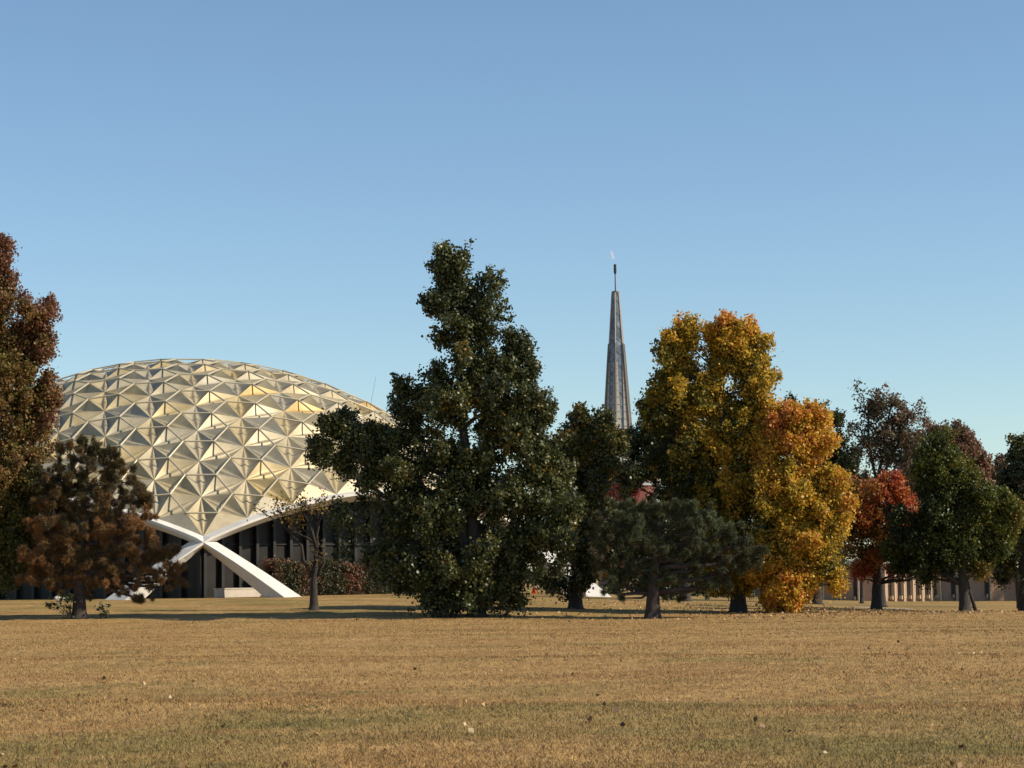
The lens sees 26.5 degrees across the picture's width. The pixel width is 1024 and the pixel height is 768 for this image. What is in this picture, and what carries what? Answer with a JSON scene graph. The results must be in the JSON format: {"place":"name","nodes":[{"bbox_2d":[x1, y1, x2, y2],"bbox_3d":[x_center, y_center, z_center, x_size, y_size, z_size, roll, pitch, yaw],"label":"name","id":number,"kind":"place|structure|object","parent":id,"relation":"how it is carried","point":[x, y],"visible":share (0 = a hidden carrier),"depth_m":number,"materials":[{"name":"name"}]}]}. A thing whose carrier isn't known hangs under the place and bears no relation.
{"place":"outdoors","nodes":[
{"label":"outdoors","id":0,"kind":"place"},
{"bbox_2d":[0,581,1023,767],"bbox_3d":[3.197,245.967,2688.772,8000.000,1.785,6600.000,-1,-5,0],"label":"lawn","id":1,"kind":"structure","parent":0,"point":[371,607],"depth_m":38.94,"materials":[{"name":"brown plant"}]},
{"bbox_2d":[0,232,65,598],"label":"russet oak tree","id":2,"kind":"object","parent":1,"relation":"on","point":[27,417],"visible":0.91,"depth_m":93.74,"materials":[{"name":"brown plant"}]},
{"bbox_2d":[43,591,78,618],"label":"shrub","id":3,"kind":"object","parent":1,"relation":"on","point":[68,615],"visible":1,"depth_m":92.13,"materials":[{"name":"green plant"}]},
{"bbox_2d":[13,433,189,618],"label":"brown pine tree","id":4,"kind":"object","parent":1,"relation":"on","point":[90,564],"visible":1,"depth_m":92.55,"materials":[{"name":"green plant"}]},
{"bbox_2d":[94,602,111,618],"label":"seedling","id":5,"kind":"object","parent":1,"relation":"on","point":[105,612],"visible":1,"depth_m":92.17,"materials":[{"name":"green plant"}]},
{"bbox_2d":[213,587,309,597],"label":"wall","id":6,"kind":"structure","parent":1,"relation":"on","point":[233,592],"depth_m":119.36,"materials":[{"name":"concrete"}]},
{"bbox_2d":[247,481,336,610],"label":"bare tree","id":7,"kind":"object","parent":1,"relation":"on","point":[314,575],"visible":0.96,"depth_m":96.74,"materials":[{"name":"brown plant"}]},
{"bbox_2d":[0,359,610,599],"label":"domed auditorium","id":8,"kind":"structure","parent":1,"relation":"on","point":[213,449],"depth_m":124.68,"materials":[{"name":"gold metal"}]},
{"bbox_2d":[259,555,393,595],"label":"red tipped hedge","id":9,"kind":"object","parent":1,"relation":"on","point":[277,566],"visible":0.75,"depth_m":123.28,"materials":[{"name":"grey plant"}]},
{"bbox_2d":[303,237,589,616],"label":"sweetgum tree","id":10,"kind":"object","parent":1,"relation":"on","point":[548,508],"visible":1,"depth_m":91.30,"materials":[{"name":"green plant"}]},
{"bbox_2d":[407,595,490,617],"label":"seedling","id":11,"kind":"object","parent":1,"relation":"on","point":[438,613],"visible":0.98,"depth_m":90.72,"materials":[{"name":"green plant"}]},
{"bbox_2d":[470,596,532,617],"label":"seedling","id":12,"kind":"object","parent":1,"relation":"on","point":[505,606],"visible":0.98,"depth_m":90.90,"materials":[{"name":"green plant"}]},
{"bbox_2d":[1,597,1022,767],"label":"fallen leaves","id":13,"kind":"object","parent":1,"relation":"on","point":[622,724],"visible":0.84,"depth_m":88.49,"materials":[{"name":"brown plant"}]},
{"bbox_2d":[540,400,631,608],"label":"oak tree","id":14,"kind":"object","parent":1,"relation":"on","point":[597,445],"visible":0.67,"depth_m":97.59,"materials":[{"name":"green plant"}]},
{"bbox_2d":[568,536,623,596],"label":"background pine tree","id":15,"kind":"object","parent":1,"relation":"on","point":[605,573],"visible":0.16,"depth_m":123.36,"materials":[{"name":"green plant"}]},
{"bbox_2d":[597,492,640,590],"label":"background tree","id":16,"kind":"object","parent":1,"relation":"on","point":[614,552],"visible":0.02,"depth_m":209.03,"materials":[{"name":"green plant"}]},
{"bbox_2d":[606,479,642,590],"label":"crimson tree","id":17,"kind":"object","parent":1,"relation":"on","point":[615,496],"visible":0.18,"depth_m":239.00,"materials":[{"name":"red plant"}]},
{"bbox_2d":[618,513,696,594],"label":"background tree","id":18,"kind":"object","parent":1,"relation":"on","point":[646,556],"visible":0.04,"depth_m":203.60,"materials":[{"name":"green plant"}]},
{"bbox_2d":[608,383,717,601],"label":"evergreen oak tree","id":19,"kind":"object","parent":1,"relation":"on","point":[634,474],"visible":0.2,"depth_m":117.63,"materials":[{"name":"green plant"}]},
{"bbox_2d":[597,569,753,598],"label":"dark hedge","id":20,"kind":"object","parent":1,"relation":"on","point":[633,583],"visible":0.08,"depth_m":167.71,"materials":[{"name":"green plant"}]},
{"bbox_2d":[584,496,771,618],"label":"spreading pine tree","id":21,"kind":"object","parent":1,"relation":"on","point":[650,583],"visible":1,"depth_m":90.05,"materials":[{"name":"green plant"}]},
{"bbox_2d":[632,308,787,611],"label":"yellow tree","id":22,"kind":"object","parent":1,"relation":"on","point":[674,394],"visible":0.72,"depth_m":95.26,"materials":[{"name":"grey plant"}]},
{"bbox_2d":[747,520,764,596],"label":"background tree","id":23,"kind":"object","parent":1,"relation":"on","point":[759,527],"visible":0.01,"depth_m":213.83,"materials":[{"name":"green plant"}]},
{"bbox_2d":[736,397,862,612],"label":"orange tree","id":24,"kind":"object","parent":1,"relation":"on","point":[803,537],"visible":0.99,"depth_m":93.39,"materials":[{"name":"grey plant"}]},
{"bbox_2d":[778,390,865,604],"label":"dark conical tree","id":25,"kind":"object","parent":1,"relation":"on","point":[843,456],"visible":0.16,"depth_m":124.73,"materials":[{"name":"green plant"}]},
{"bbox_2d":[858,467,881,603],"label":"hazy tree","id":26,"kind":"object","parent":1,"relation":"on","point":[862,587],"visible":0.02,"depth_m":149.25,"materials":[{"name":"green plant"}]},
{"bbox_2d":[839,469,936,609],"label":"red maple tree","id":27,"kind":"object","parent":1,"relation":"on","point":[869,524],"visible":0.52,"depth_m":103.41,"materials":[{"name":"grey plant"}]},
{"bbox_2d":[845,379,935,606],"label":"sparse tree","id":28,"kind":"object","parent":1,"relation":"on","point":[901,440],"visible":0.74,"depth_m":121.96,"materials":[{"name":"brown plant"}]},
{"bbox_2d":[810,560,1015,601],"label":"brick building","id":29,"kind":"structure","parent":1,"relation":"on","point":[909,591],"depth_m":189.58,"materials":[{"name":"brick"}]},
{"bbox_2d":[853,577,856,597],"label":"slit window","id":30,"kind":"structure","parent":29,"relation":"in","point":[854,586],"depth_m":184.56,"materials":[{"name":"black glass"}]},
{"bbox_2d":[888,578,890,596],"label":"slit window","id":31,"kind":"structure","parent":29,"relation":"in","point":[889,586],"depth_m":185.46,"materials":[{"name":"black glass"}]},
{"bbox_2d":[898,576,899,596],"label":"slit window","id":32,"kind":"structure","parent":29,"relation":"in","point":[899,576],"depth_m":186.55,"materials":[{"name":"black glass"}]},
{"bbox_2d":[907,574,909,596],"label":"slit window","id":33,"kind":"structure","parent":29,"relation":"in","point":[908,590],"depth_m":187.65,"materials":[{"name":"black glass"}]},
{"bbox_2d":[916,578,918,595],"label":"slit window","id":34,"kind":"structure","parent":29,"relation":"in","point":[917,588],"depth_m":188.71,"materials":[{"name":"black glass"}]},
{"bbox_2d":[951,574,954,595],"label":"slit window","id":35,"kind":"structure","parent":29,"relation":"in","point":[952,585],"depth_m":191.87,"materials":[{"name":"black glass"}]},
{"bbox_2d":[984,575,987,594],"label":"slit window","id":36,"kind":"structure","parent":29,"relation":"in","point":[986,584],"depth_m":192.01,"materials":[{"name":"black glass"}]},
{"bbox_2d":[888,418,997,607],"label":"purple brown tree","id":37,"kind":"object","parent":1,"relation":"on","point":[966,441],"visible":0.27,"depth_m":127.80,"materials":[{"name":"grey plant"}]},
{"bbox_2d":[876,423,1023,611],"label":"green maple tree","id":38,"kind":"object","parent":1,"relation":"on","point":[933,540],"visible":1,"depth_m":97.89,"materials":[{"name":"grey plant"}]},
{"bbox_2d":[977,453,1023,607],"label":"dim tree","id":39,"kind":"object","parent":1,"relation":"on","point":[998,460],"visible":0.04,"depth_m":132.24,"materials":[{"name":"green plant"}]},
{"bbox_2d":[990,432,1023,610],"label":"edge tree","id":40,"kind":"object","parent":1,"relation":"on","point":[1011,476],"visible":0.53,"depth_m":101.90,"materials":[{"name":"green plant"}]},
{"bbox_2d":[0,0,1023,570],"label":"sky","id":41,"kind":"structure","parent":0,"point":[269,183],"materials":[{"name":"blue"}]},
{"bbox_2d":[598,264,660,588],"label":"prayer tower","id":42,"kind":"structure","parent":0,"point":[617,398],"depth_m":400.54,"materials":[{"name":"grey glass"}]},
{"bbox_2d":[751,589,759,596],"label":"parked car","id":43,"kind":"object","parent":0,"point":[757,592],"visible":0.04,"depth_m":148.45,"materials":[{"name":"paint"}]},
{"bbox_2d":[854,607,913,609],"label":"path","id":44,"kind":"structure","parent":0,"point":[883,608],"depth_m":109.11,"materials":[{"name":"concrete"}]}
]}

